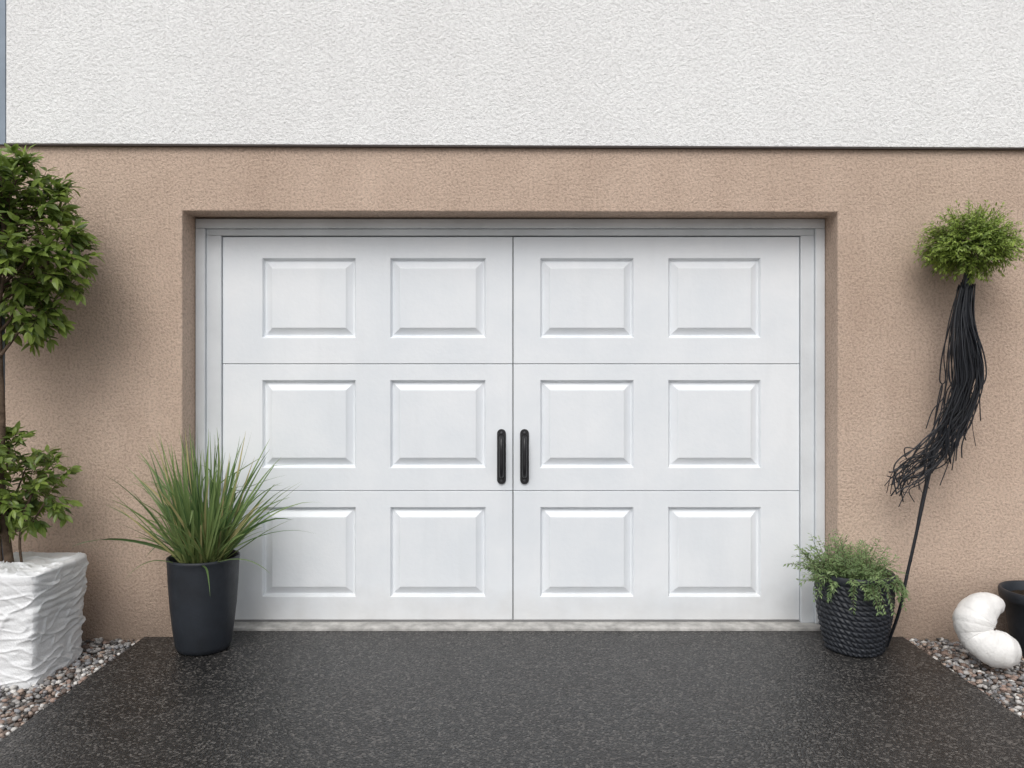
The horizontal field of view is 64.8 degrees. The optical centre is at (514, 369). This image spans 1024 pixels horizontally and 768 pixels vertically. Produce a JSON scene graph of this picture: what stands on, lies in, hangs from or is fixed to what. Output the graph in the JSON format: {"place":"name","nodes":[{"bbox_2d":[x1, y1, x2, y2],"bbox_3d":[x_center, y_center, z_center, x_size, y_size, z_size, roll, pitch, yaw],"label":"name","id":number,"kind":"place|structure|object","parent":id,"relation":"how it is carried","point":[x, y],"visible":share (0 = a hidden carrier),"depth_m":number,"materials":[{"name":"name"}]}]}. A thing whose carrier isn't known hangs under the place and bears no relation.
{"place":"outdoors","nodes":[
{"label":"outdoors","id":0,"kind":"place"},
{"bbox_2d":[74,424,310,655],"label":"potted grass","id":1,"kind":"object","parent":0,"point":[202,573],"depth_m":3.92,"materials":[{"name":"plant"}]},
{"bbox_2d":[0,631,1023,767],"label":"driveway","id":2,"kind":"structure","parent":0,"point":[527,699],"depth_m":3.33,"materials":[{"name":"black asphalt"}]},
{"bbox_2d":[783,528,909,657],"bbox_3d":[1.666,1.092,3.953,0.602,0.592,0.508,0,0,0],"label":"basket planter","id":3,"kind":"object","parent":2,"relation":"on","point":[854,599],"visible":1,"depth_m":3.89,"materials":[{"name":"wicker"}]},
{"bbox_2d":[884,198,1023,646],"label":"topiary plant","id":4,"kind":"object","parent":2,"relation":"on","point":[989,241],"visible":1,"depth_m":3.96,"materials":[{"name":"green plant"}]},
{"bbox_2d":[0,637,1023,739],"bbox_3d":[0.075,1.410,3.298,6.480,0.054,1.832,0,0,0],"label":"gravel","id":5,"kind":"structure","parent":0,"point":[1003,691],"depth_m":3.67,"materials":[{"name":"grey gravel"}]},
{"bbox_2d":[0,143,104,690],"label":"potted tree","id":6,"kind":"object","parent":5,"relation":"on","point":[42,617],"visible":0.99,"depth_m":3.77,"materials":[{"name":"green plant"}]},
{"bbox_2d":[0,145,1023,642],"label":"wall","id":7,"kind":"structure","parent":5,"relation":"on","point":[102,395],"depth_m":4.20,"materials":[{"name":"beige paint"}]},
{"bbox_2d":[195,219,824,236],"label":"frame head","id":8,"kind":"structure","parent":7,"relation":"attached to","point":[510,227],"depth_m":4.37},
{"bbox_2d":[233,621,820,630],"bbox_3d":[-0.026,1.433,4.420,3.412,0.114,0.240,0,0,0],"label":"threshold","id":9,"kind":"object","parent":5,"relation":"on","point":[519,626],"visible":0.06,"depth_m":4.32,"materials":[{"name":"concrete"}]},
{"bbox_2d":[195,228,206,500],"bbox_3d":[-1.706,0.304,4.433,0.052,2.143,0.135,0,0,0],"label":"frame jamb","id":10,"kind":"object","parent":9,"relation":"on","point":[200,338],"visible":0.39,"depth_m":4.37,"materials":[{"name":"white metal"}]},
{"bbox_2d":[206,236,222,507],"bbox_3d":[-1.639,0.322,4.413,0.081,2.106,0.059,0,0,0],"label":"stop jamb","id":11,"kind":"object","parent":9,"relation":"on","point":[214,335],"visible":0.56,"depth_m":4.38,"materials":[{"name":"white metal"}]},
{"bbox_2d":[235,620,798,621],"bbox_3d":[-0.022,1.371,4.422,3.147,0.009,0.036,0,0,0],"label":"bottom seal","id":12,"kind":"object","parent":9,"relation":"on","point":[516,620],"visible":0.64,"depth_m":4.40,"materials":[{"name":"grey rubber"}]},
{"bbox_2d":[799,236,813,622],"bbox_3d":[1.591,0.322,4.413,0.073,2.106,0.059,0,0,0],"label":"stop jamb","id":13,"kind":"object","parent":9,"relation":"on","point":[806,400],"visible":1,"depth_m":4.38,"materials":[{"name":"white metal"}]},
{"bbox_2d":[814,228,824,623],"bbox_3d":[1.654,0.304,4.433,0.052,2.143,0.135,0,0,0],"label":"frame jamb","id":14,"kind":"object","parent":9,"relation":"on","point":[819,382],"visible":0.58,"depth_m":4.37,"materials":[{"name":"white metal"}]},
{"bbox_3d":[-0.022,0.311,4.458,3.195,2.126,0.023,0,0,0],"label":"backing","id":15,"kind":"object","parent":9,"relation":"on","visible":0},
{"bbox_2d":[223,237,512,363],"bbox_3d":[-0.805,-0.381,4.422,1.583,0.693,0.046,0,0,0],"label":"leaf section","id":16,"kind":"object","parent":15,"relation":"attached to","point":[367,300],"visible":1,"depth_m":4.40,"materials":[{"name":"white paint"}]},
{"bbox_2d":[223,364,512,490],"bbox_3d":[-0.805,0.314,4.422,1.583,0.690,0.046,0,0,0],"label":"leaf section","id":17,"kind":"object","parent":15,"relation":"attached to","point":[379,427],"visible":0.98,"depth_m":4.40,"materials":[{"name":"white paint"}]},
{"bbox_2d":[497,429,505,483],"bbox_3d":[-0.074,0.472,4.394,0.048,0.300,0.010,0,0,0],"label":"handle plate","id":18,"kind":"object","parent":17,"relation":"attached to","point":[504,477],"visible":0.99,"depth_m":4.39,"materials":[{"name":"black metal"}]},
{"bbox_2d":[499,435,503,477],"bbox_3d":[-0.074,0.472,4.363,0.025,0.235,0.060,0,0,0],"label":"handle grip","id":19,"kind":"object","parent":17,"relation":"attached to","point":[501,456],"visible":1,"depth_m":4.34,"materials":[{"name":"black metal"}]},
{"bbox_2d":[227,491,512,619],"bbox_3d":[-0.805,1.013,4.422,1.583,0.703,0.046,0,0,0],"label":"leaf section","id":20,"kind":"object","parent":15,"relation":"attached to","point":[400,555],"visible":0.9,"depth_m":4.40,"materials":[{"name":"white paint"}]},
{"bbox_2d":[513,491,798,619],"bbox_3d":[0.772,1.013,4.422,1.561,0.703,0.046,0,0,0],"label":"leaf section","id":21,"kind":"object","parent":15,"relation":"attached to","point":[652,555],"visible":1,"depth_m":4.40,"materials":[{"name":"white paint"}]},
{"bbox_2d":[513,237,798,363],"bbox_3d":[0.772,-0.381,4.422,1.561,0.693,0.046,0,0,0],"label":"leaf section","id":22,"kind":"object","parent":15,"relation":"attached to","point":[655,300],"visible":1,"depth_m":4.40,"materials":[{"name":"white paint"}]},
{"bbox_2d":[513,364,798,490],"bbox_3d":[0.772,0.314,4.422,1.561,0.690,0.046,0,0,0],"label":"leaf section","id":23,"kind":"object","parent":15,"relation":"attached to","point":[661,427],"visible":1,"depth_m":4.40,"materials":[{"name":"white paint"}]},
{"bbox_2d":[522,435,526,477],"bbox_3d":[0.052,0.472,4.363,0.025,0.235,0.060,0,0,0],"label":"handle grip","id":24,"kind":"object","parent":23,"relation":"attached to","point":[524,456],"visible":1,"depth_m":4.34,"materials":[{"name":"black metal"}]},
{"bbox_2d":[520,429,528,483],"bbox_3d":[0.052,0.472,4.394,0.048,0.300,0.010,0,0,0],"label":"handle plate","id":25,"kind":"object","parent":23,"relation":"attached to","point":[521,477],"visible":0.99,"depth_m":4.39,"materials":[{"name":"black metal"}]},
{"bbox_2d":[952,592,1021,668],"bbox_3d":[2.212,1.222,3.790,0.248,0.320,0.263,0,0,0],"label":"shell ornament","id":26,"kind":"object","parent":5,"relation":"on","point":[975,616],"visible":1,"depth_m":3.75,"materials":[{"name":"white ceramic"}]},
{"bbox_2d":[998,580,1023,657],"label":"black plant pot","id":27,"kind":"object","parent":5,"relation":"on","point":[1011,593],"visible":0.93,"depth_m":3.94,"materials":[{"name":"plastic"}]},
{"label":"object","id":28,"kind":"object","parent":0,"visible":0},
{"bbox_2d":[0,0,6,144],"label":"corner cladding","id":29,"kind":"structure","parent":28,"relation":"attached to","point":[2,72],"depth_m":4.18,"materials":[{"name":"grey metal"}]},
{"bbox_2d":[6,0,1023,147],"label":"wall","id":30,"kind":"structure","parent":28,"relation":"attached to","point":[816,73],"depth_m":4.17,"materials":[{"name":"white paint"}]},
{"bbox_2d":[8,144,1023,149],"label":"flashing","id":31,"kind":"object","parent":30,"relation":"attached to","point":[394,146],"visible":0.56,"depth_m":4.18,"materials":[{"name":"grey metal"}]}
]}

